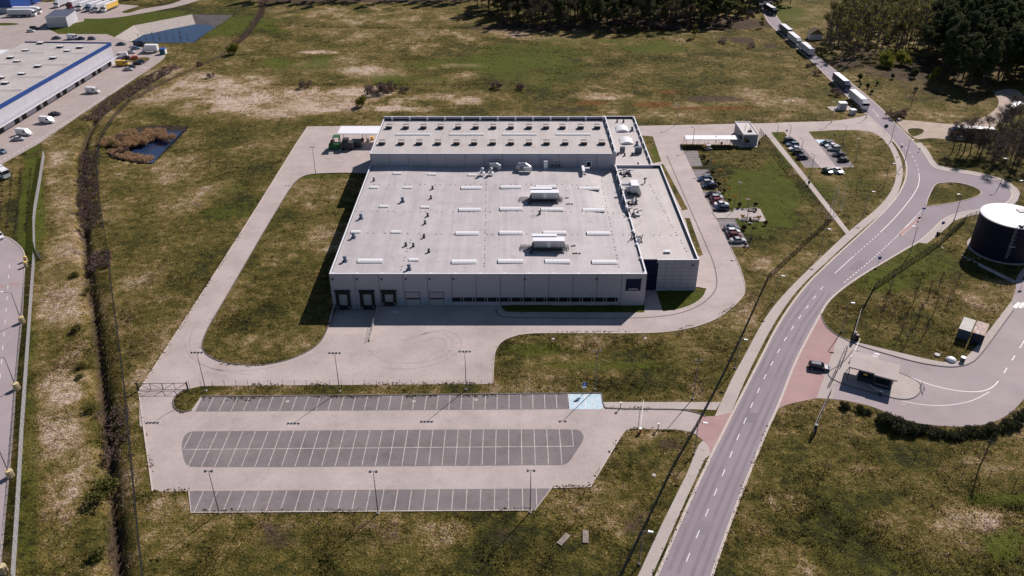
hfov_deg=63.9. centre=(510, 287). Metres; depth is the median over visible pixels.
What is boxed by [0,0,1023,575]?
ground
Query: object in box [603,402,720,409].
entrance path
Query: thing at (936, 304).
sapling
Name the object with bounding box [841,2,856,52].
birch tree
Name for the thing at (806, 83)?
grass tufts
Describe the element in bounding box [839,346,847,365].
guard rail
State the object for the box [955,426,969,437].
hedge shrub
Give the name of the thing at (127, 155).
pond reeds
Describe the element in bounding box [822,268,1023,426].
road
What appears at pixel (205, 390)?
floodlight mast
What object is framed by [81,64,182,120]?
bramble thicket
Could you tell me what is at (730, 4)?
woodland tree
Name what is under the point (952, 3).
pine tree
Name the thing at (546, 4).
woodland tree
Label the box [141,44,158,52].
box truck
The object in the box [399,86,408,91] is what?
bare bush
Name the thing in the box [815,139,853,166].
visitor bay
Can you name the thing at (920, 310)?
sapling
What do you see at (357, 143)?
waste container
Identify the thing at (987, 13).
pine tree
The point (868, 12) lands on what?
birch tree
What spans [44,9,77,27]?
metal shed
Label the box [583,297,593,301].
window
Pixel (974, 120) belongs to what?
bare tree
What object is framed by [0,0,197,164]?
logistics yard
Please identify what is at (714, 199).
car
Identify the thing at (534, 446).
bay markings
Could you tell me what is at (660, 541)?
pavement
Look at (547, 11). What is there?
woodland tree
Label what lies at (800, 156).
car
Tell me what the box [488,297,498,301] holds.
window
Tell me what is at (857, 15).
birch tree
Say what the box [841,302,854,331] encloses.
street lamp
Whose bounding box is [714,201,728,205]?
car
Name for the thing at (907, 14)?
birch tree
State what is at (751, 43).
bare bush
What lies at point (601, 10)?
pine tree
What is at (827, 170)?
car
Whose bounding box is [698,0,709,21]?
woodland tree
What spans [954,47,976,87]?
pine tree
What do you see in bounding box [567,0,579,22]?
woodland tree
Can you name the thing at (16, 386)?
street lamp
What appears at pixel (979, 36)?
pine tree
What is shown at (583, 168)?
exhaust duct
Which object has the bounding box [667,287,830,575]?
wheel tracks
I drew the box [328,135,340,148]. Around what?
waste skip
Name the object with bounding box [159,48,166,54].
portable toilet
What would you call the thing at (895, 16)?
birch tree
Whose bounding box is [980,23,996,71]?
pine tree
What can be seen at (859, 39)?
birch tree
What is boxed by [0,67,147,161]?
yard markings
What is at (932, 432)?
hedge shrub
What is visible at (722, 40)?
bare bush
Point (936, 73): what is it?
willow bush
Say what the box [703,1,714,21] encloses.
woodland tree
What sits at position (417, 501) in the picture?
car park bays
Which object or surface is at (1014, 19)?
pine tree
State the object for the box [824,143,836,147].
car
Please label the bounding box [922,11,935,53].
birch tree
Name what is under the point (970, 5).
pine tree
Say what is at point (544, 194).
rooftop air handler
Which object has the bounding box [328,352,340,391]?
floodlight mast
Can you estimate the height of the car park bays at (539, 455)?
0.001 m
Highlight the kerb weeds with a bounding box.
[137,233,767,574]
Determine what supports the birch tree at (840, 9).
on the ground at (762, 182)
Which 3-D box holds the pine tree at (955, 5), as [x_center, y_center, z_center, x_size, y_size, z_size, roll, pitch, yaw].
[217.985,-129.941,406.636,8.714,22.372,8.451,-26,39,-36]
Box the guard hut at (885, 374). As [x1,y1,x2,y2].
[847,351,899,390]
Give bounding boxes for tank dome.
[945,356,956,362]
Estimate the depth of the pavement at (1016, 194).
275.45 m
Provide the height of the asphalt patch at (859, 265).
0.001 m
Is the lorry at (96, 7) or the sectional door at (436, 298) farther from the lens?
the lorry at (96, 7)
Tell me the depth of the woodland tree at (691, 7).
443.25 m
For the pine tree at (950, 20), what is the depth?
384.37 m
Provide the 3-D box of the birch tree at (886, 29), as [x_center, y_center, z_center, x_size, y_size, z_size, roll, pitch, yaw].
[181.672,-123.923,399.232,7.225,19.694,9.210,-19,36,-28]
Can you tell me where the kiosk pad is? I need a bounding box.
[828,106,851,110]
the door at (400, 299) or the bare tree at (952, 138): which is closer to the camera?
the door at (400, 299)
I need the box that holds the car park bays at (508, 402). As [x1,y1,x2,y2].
[195,394,568,411]
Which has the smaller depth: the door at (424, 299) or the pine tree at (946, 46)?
the door at (424, 299)
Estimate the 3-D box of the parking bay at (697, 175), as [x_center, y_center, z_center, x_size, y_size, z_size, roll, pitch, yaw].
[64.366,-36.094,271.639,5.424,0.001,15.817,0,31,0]
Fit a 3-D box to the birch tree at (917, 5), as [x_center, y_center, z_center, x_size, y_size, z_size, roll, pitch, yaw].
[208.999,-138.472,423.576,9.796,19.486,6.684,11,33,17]
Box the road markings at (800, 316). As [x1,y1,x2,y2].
[686,72,919,561]
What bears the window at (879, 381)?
in the guard hut at (885, 374)
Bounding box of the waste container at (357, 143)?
[352,139,361,147]
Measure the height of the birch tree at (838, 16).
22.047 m
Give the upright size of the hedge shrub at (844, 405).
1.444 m
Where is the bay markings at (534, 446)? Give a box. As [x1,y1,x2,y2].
[183,394,573,511]
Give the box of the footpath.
[763,126,848,233]
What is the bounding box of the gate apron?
[817,336,859,398]
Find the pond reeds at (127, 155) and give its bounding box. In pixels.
[106,146,155,163]
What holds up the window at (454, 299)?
in the factory building at (436, 218)
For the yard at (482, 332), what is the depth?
199.26 m
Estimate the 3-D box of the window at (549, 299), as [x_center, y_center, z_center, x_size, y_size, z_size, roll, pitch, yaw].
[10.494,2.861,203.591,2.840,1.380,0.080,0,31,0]
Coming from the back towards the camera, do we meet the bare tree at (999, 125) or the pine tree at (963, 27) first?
the pine tree at (963, 27)
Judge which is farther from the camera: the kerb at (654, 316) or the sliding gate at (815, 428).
the kerb at (654, 316)
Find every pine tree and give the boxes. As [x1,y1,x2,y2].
[490,0,502,8]
[500,0,511,21]
[511,0,521,20]
[521,0,534,20]
[550,0,559,17]
[555,0,567,21]
[579,0,591,27]
[590,0,606,24]
[604,0,619,28]
[618,0,632,22]
[625,0,632,19]
[641,0,654,25]
[645,0,657,21]
[678,0,694,22]
[701,0,709,18]
[709,0,717,22]
[713,2,725,20]
[714,0,729,24]
[922,11,944,61]
[927,2,937,44]
[931,0,946,49]
[933,5,952,55]
[934,18,952,61]
[935,7,957,57]
[937,16,960,64]
[938,27,958,75]
[942,35,965,80]
[946,27,958,69]
[948,0,959,12]
[950,20,972,73]
[952,3,960,16]
[952,44,967,82]
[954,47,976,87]
[959,0,967,12]
[961,32,986,82]
[963,32,981,78]
[964,0,974,19]
[964,11,972,30]
[964,39,989,87]
[968,10,985,33]
[969,0,980,19]
[975,6,987,23]
[975,10,993,31]
[978,0,985,8]
[979,17,995,33]
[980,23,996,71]
[981,27,1005,85]
[981,47,1002,87]
[982,4,993,20]
[983,20,997,37]
[991,0,998,9]
[991,0,1006,18]
[992,2,1004,18]
[995,8,1009,37]
[996,36,1016,83]
[997,22,1004,28]
[1000,1,1018,32]
[1001,31,1022,81]
[1002,0,1011,27]
[1002,22,1023,74]
[1004,16,1018,37]
[1004,25,1023,78]
[1009,10,1023,32]
[1012,42,1023,81]
[1016,0,1023,10]
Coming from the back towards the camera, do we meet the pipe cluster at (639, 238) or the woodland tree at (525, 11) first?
the woodland tree at (525, 11)
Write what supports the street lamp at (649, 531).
on the ground at (762, 182)
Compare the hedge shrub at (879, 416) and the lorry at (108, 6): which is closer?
the hedge shrub at (879, 416)
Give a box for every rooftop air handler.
[519,187,572,204]
[520,234,580,253]
[621,180,640,195]
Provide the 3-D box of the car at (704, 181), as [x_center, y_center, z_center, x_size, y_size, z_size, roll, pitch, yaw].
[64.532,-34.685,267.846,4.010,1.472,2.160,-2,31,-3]
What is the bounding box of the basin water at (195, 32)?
[133,24,215,42]
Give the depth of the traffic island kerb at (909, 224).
242.12 m
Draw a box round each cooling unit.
[620,146,624,152]
[635,146,641,153]
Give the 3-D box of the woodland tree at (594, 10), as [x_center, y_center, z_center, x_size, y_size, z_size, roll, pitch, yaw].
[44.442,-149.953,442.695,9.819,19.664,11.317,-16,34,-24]
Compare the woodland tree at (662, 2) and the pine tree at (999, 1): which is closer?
the pine tree at (999, 1)
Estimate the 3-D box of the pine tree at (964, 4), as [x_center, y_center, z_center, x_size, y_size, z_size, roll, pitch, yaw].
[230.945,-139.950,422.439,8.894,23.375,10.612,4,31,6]
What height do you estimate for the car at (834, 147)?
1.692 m
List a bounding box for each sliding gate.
[813,388,831,434]
[852,308,861,340]
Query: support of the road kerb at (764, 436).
on the road at (827, 278)
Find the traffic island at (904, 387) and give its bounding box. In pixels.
[829,350,919,398]
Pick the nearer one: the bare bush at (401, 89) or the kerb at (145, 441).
the kerb at (145, 441)
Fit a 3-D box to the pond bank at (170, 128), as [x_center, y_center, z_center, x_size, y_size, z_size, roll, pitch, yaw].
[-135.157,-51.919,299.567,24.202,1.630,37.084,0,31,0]
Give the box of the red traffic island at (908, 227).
[898,215,921,235]
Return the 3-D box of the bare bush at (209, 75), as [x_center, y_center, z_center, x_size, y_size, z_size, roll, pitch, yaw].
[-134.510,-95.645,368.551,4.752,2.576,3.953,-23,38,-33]
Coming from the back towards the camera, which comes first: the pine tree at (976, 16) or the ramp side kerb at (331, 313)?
the pine tree at (976, 16)
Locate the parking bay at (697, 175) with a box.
[693,170,717,188]
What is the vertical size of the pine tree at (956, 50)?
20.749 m
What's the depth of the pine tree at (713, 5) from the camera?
453.35 m
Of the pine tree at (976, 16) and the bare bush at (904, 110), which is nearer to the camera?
the bare bush at (904, 110)
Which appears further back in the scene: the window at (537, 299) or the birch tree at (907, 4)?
the birch tree at (907, 4)
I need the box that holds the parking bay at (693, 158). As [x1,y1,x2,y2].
[684,151,701,165]
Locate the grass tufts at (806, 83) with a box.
[0,21,1023,271]
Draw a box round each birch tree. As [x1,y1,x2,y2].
[823,0,833,37]
[824,0,838,46]
[826,0,836,41]
[827,17,837,50]
[828,2,844,41]
[831,0,849,42]
[831,0,850,52]
[838,0,856,45]
[840,0,851,41]
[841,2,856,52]
[845,12,864,51]
[847,0,861,42]
[849,2,869,50]
[851,20,864,60]
[857,0,869,43]
[859,9,875,49]
[863,6,872,44]
[863,21,874,52]
[866,0,884,48]
[868,0,883,37]
[875,5,891,53]
[877,5,889,41]
[878,13,892,52]
[880,0,893,40]
[882,2,893,38]
[884,11,892,43]
[886,5,902,51]
[889,0,905,37]
[894,5,910,52]
[896,1,918,48]
[897,11,911,50]
[899,1,914,45]
[902,0,919,43]
[903,16,915,48]
[908,8,919,46]
[911,2,924,37]
[912,1,929,46]
[913,20,924,52]
[916,3,933,48]
[918,0,934,42]
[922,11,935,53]
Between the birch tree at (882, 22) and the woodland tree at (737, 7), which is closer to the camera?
the birch tree at (882, 22)
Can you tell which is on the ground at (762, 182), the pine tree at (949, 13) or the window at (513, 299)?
the pine tree at (949, 13)
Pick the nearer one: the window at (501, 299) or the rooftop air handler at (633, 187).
the window at (501, 299)
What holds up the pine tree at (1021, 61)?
on the ground at (762, 182)
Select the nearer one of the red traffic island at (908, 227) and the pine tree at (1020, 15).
the red traffic island at (908, 227)
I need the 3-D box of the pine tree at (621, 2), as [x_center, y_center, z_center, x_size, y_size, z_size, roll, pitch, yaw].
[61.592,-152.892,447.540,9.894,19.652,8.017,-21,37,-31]
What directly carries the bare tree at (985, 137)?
on the ground at (762, 182)
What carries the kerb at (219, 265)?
on the yard at (482, 332)
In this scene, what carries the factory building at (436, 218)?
on the ground at (762, 182)
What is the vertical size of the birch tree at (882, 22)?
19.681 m
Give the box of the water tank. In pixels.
[967,203,1023,264]
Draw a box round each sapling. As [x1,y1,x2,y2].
[876,307,885,324]
[898,315,908,333]
[908,286,920,303]
[911,67,920,77]
[917,303,924,319]
[923,279,936,297]
[931,294,941,314]
[943,290,953,306]
[953,273,962,290]
[977,436,997,467]
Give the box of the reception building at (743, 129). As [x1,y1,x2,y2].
[734,121,758,144]
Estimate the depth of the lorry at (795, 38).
416.96 m
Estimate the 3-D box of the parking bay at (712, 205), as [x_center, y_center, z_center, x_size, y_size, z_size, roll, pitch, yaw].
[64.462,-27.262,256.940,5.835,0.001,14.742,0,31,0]
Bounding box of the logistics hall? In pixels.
[0,41,117,133]
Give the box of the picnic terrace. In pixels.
[712,208,765,220]
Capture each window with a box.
[452,297,462,301]
[464,297,474,301]
[476,297,486,301]
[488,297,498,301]
[499,297,510,301]
[511,297,522,301]
[523,297,534,301]
[535,297,546,301]
[547,297,558,301]
[559,297,569,301]
[571,297,581,301]
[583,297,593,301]
[594,297,605,301]
[606,297,617,301]
[859,372,871,379]
[874,377,889,386]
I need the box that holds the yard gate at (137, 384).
[136,382,188,390]
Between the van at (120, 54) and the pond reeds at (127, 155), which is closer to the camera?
the pond reeds at (127, 155)
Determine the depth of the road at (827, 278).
218.43 m
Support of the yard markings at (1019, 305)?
on the road at (1004, 396)
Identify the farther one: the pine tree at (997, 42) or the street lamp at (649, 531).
the pine tree at (997, 42)
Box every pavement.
[638,441,710,575]
[715,139,902,415]
[854,301,1012,365]
[916,142,1019,203]
[919,210,979,243]
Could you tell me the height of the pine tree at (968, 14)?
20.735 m
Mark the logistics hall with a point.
(35, 76)
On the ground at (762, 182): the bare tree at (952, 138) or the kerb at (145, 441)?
the bare tree at (952, 138)
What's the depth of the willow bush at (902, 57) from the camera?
384.22 m
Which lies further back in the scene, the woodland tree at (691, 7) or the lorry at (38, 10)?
the lorry at (38, 10)
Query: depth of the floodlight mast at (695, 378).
170.14 m
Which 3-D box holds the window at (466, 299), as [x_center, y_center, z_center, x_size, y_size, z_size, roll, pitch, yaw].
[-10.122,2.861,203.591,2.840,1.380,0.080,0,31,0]
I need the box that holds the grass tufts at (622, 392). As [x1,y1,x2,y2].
[4,270,1023,575]
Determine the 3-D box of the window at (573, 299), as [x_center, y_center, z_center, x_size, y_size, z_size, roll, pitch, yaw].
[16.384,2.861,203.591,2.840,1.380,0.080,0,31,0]
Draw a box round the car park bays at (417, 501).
[189,488,549,511]
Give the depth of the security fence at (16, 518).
161.48 m
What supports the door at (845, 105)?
in the utility kiosk at (841, 105)
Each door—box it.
[398,297,403,304]
[405,292,420,304]
[422,297,427,304]
[429,292,443,304]
[446,297,451,304]
[840,104,846,108]
[957,330,969,340]
[971,333,982,344]
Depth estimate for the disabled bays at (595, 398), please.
171.99 m
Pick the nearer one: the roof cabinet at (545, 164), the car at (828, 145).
the roof cabinet at (545, 164)
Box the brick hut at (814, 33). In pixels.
[807,27,822,39]
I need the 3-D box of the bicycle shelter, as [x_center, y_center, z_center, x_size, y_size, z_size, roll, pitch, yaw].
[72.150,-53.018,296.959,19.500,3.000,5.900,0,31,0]
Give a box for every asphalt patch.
[694,520,710,534]
[745,412,756,422]
[849,260,868,270]
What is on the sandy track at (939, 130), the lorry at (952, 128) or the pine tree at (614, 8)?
the lorry at (952, 128)
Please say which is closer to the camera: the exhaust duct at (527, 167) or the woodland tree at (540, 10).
the exhaust duct at (527, 167)
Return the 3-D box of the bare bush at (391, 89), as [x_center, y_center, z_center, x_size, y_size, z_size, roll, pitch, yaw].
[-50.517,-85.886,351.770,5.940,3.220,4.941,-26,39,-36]
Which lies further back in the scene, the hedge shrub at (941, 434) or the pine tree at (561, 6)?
the pine tree at (561, 6)
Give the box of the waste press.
[340,137,353,150]
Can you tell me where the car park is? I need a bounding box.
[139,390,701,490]
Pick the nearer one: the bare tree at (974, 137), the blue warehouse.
the bare tree at (974, 137)
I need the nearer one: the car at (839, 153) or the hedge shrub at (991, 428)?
the hedge shrub at (991, 428)
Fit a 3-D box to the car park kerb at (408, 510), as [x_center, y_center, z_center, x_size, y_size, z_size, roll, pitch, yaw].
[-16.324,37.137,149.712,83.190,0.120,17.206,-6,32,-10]
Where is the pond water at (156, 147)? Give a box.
[112,129,186,162]
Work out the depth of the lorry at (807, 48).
399.97 m
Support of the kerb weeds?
on the yard at (482, 332)
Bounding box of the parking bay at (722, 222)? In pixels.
[716,219,748,246]
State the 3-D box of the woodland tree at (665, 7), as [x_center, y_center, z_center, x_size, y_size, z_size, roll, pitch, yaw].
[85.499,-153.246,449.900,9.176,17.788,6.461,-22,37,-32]
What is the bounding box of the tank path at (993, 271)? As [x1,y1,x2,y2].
[942,247,1015,282]
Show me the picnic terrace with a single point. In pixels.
(738, 212)
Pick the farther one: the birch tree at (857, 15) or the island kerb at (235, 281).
the birch tree at (857, 15)
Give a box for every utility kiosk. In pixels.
[837,101,847,109]
[849,108,856,114]
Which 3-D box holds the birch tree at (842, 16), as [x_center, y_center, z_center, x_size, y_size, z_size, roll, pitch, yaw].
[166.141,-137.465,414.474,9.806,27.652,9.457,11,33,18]
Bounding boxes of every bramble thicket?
[75,148,105,229]
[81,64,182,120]
[86,249,113,271]
[92,404,139,461]
[226,0,268,45]
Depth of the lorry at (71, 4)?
486.10 m
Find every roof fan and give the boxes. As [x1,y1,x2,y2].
[479,167,484,173]
[488,167,493,173]
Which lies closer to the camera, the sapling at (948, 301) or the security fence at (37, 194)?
the sapling at (948, 301)
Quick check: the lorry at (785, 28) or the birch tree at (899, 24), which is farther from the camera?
the lorry at (785, 28)
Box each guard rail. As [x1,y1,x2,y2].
[830,367,838,383]
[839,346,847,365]
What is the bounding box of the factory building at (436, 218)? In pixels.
[329,116,698,309]
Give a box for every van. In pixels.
[14,127,32,135]
[38,115,54,123]
[66,34,77,39]
[85,86,100,93]
[115,51,127,57]
[115,60,129,65]
[133,40,145,45]
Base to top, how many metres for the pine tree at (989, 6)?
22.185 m
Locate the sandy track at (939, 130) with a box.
[895,89,1023,138]
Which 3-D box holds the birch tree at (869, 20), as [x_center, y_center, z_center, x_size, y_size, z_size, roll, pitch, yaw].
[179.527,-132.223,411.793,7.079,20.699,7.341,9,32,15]
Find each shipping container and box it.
[956,317,975,340]
[969,321,988,344]
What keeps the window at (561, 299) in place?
in the factory building at (436, 218)
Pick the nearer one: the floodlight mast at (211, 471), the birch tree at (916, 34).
the floodlight mast at (211, 471)
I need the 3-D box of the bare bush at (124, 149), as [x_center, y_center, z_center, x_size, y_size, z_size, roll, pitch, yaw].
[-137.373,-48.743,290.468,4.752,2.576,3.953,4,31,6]
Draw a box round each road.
[0,237,23,549]
[659,0,1010,575]
[822,268,1023,426]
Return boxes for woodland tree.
[500,0,517,23]
[520,0,534,19]
[521,0,533,23]
[526,0,541,20]
[532,2,544,22]
[534,1,550,25]
[541,0,555,23]
[562,0,573,28]
[562,2,574,21]
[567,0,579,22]
[579,0,588,25]
[587,0,599,25]
[602,2,610,26]
[614,0,625,27]
[617,0,631,27]
[628,0,641,28]
[634,0,643,27]
[641,1,661,27]
[654,0,666,23]
[662,0,669,24]
[667,1,681,24]
[669,0,685,22]
[671,0,685,25]
[682,0,696,26]
[685,1,700,22]
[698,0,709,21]
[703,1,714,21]
[724,0,739,20]
[733,0,743,22]
[736,0,747,17]
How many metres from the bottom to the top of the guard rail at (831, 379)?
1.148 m
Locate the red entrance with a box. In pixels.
[778,316,837,408]
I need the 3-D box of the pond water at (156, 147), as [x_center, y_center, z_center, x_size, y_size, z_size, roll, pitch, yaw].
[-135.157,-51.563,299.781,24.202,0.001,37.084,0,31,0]
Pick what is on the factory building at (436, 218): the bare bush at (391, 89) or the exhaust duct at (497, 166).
the exhaust duct at (497, 166)
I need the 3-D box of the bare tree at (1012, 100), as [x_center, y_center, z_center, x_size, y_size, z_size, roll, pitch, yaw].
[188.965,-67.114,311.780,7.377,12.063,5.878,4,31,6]
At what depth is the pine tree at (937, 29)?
390.38 m
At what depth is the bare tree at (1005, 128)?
287.33 m
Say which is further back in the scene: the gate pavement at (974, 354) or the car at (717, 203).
the car at (717, 203)
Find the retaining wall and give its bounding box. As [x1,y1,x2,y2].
[369,303,378,340]
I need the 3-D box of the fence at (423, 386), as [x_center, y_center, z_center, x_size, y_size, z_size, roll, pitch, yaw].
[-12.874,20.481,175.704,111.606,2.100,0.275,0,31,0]
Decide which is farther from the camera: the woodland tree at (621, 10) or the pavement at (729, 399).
the woodland tree at (621, 10)
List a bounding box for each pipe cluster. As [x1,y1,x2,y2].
[618,169,633,176]
[626,196,638,204]
[626,207,641,217]
[630,233,642,242]
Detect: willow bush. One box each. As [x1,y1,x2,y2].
[225,43,238,53]
[355,95,366,106]
[878,50,896,67]
[892,49,915,65]
[929,66,940,79]
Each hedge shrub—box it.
[839,401,848,408]
[852,404,863,411]
[875,412,887,425]
[879,411,893,428]
[884,414,904,431]
[896,422,918,436]
[904,420,923,436]
[916,424,930,433]
[925,425,939,437]
[935,427,947,437]
[942,429,955,439]
[953,430,965,440]
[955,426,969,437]
[963,424,977,436]
[972,424,990,436]
[983,424,1001,436]
[987,422,1002,431]
[998,418,1015,430]
[1006,417,1023,429]
[1008,411,1023,422]
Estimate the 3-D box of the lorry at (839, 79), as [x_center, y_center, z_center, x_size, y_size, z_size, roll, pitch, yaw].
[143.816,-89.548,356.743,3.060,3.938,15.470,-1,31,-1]
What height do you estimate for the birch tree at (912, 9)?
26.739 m
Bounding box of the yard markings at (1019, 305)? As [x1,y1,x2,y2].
[873,302,1023,405]
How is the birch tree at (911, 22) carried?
on the ground at (762, 182)
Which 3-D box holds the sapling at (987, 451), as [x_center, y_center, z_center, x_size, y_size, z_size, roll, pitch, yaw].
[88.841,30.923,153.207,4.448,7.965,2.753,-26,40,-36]
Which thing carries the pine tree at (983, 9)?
on the ground at (762, 182)
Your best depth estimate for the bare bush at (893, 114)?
321.09 m
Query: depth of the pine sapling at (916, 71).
367.04 m
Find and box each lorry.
[0,165,10,179]
[6,9,36,16]
[12,6,41,13]
[53,0,70,7]
[65,0,83,8]
[76,0,93,9]
[84,0,102,11]
[92,0,109,11]
[100,0,118,11]
[763,3,777,14]
[778,24,792,35]
[787,32,801,45]
[798,42,814,55]
[832,72,851,90]
[848,89,869,109]
[947,126,995,138]
[1004,101,1022,117]
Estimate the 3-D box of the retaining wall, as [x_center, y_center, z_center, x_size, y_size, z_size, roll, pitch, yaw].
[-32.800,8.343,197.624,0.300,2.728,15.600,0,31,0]
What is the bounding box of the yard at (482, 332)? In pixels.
[139,115,892,426]
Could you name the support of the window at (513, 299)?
in the factory building at (436, 218)
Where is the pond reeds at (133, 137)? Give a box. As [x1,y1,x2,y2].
[95,126,176,148]
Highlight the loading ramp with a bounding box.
[326,310,375,333]
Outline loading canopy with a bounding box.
[337,126,379,144]
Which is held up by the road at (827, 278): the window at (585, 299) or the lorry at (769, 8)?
the lorry at (769, 8)
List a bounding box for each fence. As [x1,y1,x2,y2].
[10,252,34,575]
[32,151,44,259]
[95,95,142,575]
[188,379,709,387]
[619,217,831,575]
[648,115,830,123]
[759,128,829,218]
[860,211,978,314]
[915,450,1022,485]
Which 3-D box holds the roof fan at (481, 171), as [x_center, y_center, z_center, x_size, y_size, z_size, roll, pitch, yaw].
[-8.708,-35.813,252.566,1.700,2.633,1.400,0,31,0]
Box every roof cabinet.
[543,160,547,168]
[586,161,591,166]
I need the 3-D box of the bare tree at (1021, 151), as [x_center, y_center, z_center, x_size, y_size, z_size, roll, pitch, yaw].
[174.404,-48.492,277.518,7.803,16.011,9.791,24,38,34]
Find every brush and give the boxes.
[664,25,672,29]
[691,24,698,37]
[725,20,732,25]
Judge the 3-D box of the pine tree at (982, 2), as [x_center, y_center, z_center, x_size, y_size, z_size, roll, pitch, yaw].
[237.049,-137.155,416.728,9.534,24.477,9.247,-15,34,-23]
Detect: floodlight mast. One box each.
[190,352,206,391]
[203,470,220,513]
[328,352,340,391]
[369,470,379,514]
[459,351,470,389]
[527,469,534,513]
[594,350,601,389]
[691,359,701,399]
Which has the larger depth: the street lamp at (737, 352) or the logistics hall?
the logistics hall
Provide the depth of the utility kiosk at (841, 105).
330.63 m
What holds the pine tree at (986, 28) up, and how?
on the ground at (762, 182)
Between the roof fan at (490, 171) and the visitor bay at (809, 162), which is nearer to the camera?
the roof fan at (490, 171)
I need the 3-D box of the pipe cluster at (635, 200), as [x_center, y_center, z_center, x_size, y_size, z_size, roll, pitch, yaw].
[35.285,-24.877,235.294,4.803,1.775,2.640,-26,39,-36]
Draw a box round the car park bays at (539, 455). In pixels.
[182,429,582,466]
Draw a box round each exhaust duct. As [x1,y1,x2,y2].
[489,163,501,170]
[515,162,531,170]
[581,165,589,175]
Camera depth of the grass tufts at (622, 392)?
160.37 m
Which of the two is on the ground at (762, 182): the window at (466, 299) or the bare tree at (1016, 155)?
the bare tree at (1016, 155)
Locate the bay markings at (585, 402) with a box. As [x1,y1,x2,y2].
[568,394,602,408]
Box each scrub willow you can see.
[67,271,78,277]
[69,322,86,333]
[72,361,87,369]
[74,373,83,380]
[79,403,96,413]
[82,490,107,512]
[84,287,91,292]
[84,543,106,561]
[87,472,119,496]
[104,141,116,147]
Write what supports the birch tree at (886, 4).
on the ground at (762, 182)
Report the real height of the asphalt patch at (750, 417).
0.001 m
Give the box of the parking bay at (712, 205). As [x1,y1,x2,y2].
[703,191,730,210]
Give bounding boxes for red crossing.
[696,413,730,451]
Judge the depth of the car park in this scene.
162.38 m
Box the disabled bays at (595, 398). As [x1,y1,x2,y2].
[569,394,601,408]
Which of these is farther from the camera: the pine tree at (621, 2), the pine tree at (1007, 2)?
the pine tree at (621, 2)
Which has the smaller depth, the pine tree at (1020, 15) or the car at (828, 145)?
the car at (828, 145)
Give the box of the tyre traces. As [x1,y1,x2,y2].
[184,155,461,374]
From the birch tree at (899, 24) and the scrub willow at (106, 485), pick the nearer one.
the scrub willow at (106, 485)
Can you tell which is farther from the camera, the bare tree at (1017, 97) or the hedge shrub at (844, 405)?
the bare tree at (1017, 97)
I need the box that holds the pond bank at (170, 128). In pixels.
[107,126,187,163]
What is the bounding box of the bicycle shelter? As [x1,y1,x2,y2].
[684,135,738,147]
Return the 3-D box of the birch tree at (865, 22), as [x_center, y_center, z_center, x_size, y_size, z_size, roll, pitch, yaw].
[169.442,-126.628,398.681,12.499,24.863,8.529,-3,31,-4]
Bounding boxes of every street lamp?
[0,291,25,323]
[0,452,14,478]
[0,563,8,575]
[1,357,20,390]
[638,530,653,564]
[693,422,707,454]
[734,339,747,368]
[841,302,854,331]
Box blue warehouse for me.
[0,0,41,12]
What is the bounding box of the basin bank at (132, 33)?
[116,14,232,42]
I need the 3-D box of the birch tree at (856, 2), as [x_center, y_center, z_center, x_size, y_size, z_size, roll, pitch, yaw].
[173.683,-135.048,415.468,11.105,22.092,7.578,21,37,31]
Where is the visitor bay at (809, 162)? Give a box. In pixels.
[791,136,819,166]
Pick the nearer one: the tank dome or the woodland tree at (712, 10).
the tank dome
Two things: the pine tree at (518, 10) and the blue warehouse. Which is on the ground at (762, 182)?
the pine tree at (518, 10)
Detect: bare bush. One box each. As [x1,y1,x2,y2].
[115,147,128,152]
[206,72,215,77]
[298,80,311,87]
[363,81,384,94]
[376,80,394,91]
[387,83,397,90]
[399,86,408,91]
[491,80,502,87]
[516,82,524,88]
[718,36,727,42]
[746,42,755,47]
[811,70,821,74]
[829,87,842,95]
[885,111,904,118]
[894,108,907,116]
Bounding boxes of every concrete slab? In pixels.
[557,533,570,545]
[583,530,588,543]
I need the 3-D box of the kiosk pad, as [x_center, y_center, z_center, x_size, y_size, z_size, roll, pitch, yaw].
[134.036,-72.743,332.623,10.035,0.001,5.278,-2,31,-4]
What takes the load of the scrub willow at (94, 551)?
on the ground at (762, 182)
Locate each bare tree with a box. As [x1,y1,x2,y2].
[946,118,966,152]
[955,117,974,152]
[962,111,982,153]
[965,120,985,155]
[972,128,990,155]
[974,131,992,157]
[979,113,1000,148]
[985,130,999,155]
[990,138,1010,169]
[992,104,1012,128]
[992,134,1006,159]
[993,125,1011,150]
[994,109,1015,134]
[995,134,1013,162]
[997,97,1015,124]
[1002,129,1021,159]
[1004,118,1022,143]
[1005,92,1023,126]
[1005,131,1023,171]
[1008,116,1023,153]
[1016,126,1023,165]
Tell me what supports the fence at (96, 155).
on the ground at (762, 182)
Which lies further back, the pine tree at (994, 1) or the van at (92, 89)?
the pine tree at (994, 1)
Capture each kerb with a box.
[0,236,24,562]
[138,391,152,490]
[139,126,307,389]
[188,431,623,512]
[201,393,601,396]
[202,173,366,364]
[328,304,334,322]
[492,248,744,382]
[495,155,716,318]
[601,394,704,415]
[655,2,906,575]
[710,0,1012,575]
[820,310,1013,366]
[828,350,921,399]
[897,214,922,236]
[926,182,981,206]
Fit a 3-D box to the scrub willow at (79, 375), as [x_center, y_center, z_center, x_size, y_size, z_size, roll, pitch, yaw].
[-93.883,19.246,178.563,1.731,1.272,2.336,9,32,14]
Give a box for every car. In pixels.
[0,148,6,153]
[11,136,25,140]
[48,111,60,115]
[697,175,711,180]
[702,179,713,183]
[702,182,716,188]
[706,191,720,196]
[710,194,722,198]
[711,197,724,202]
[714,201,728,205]
[714,204,729,210]
[723,224,739,229]
[726,227,740,232]
[727,231,741,237]
[729,236,746,242]
[783,137,795,142]
[786,141,799,146]
[788,146,801,150]
[792,149,803,154]
[796,154,808,159]
[808,360,829,371]
[820,140,831,145]
[822,167,833,173]
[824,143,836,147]
[827,145,840,150]
[831,167,843,173]
[832,151,846,156]
[837,157,849,161]
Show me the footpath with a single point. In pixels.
(772, 138)

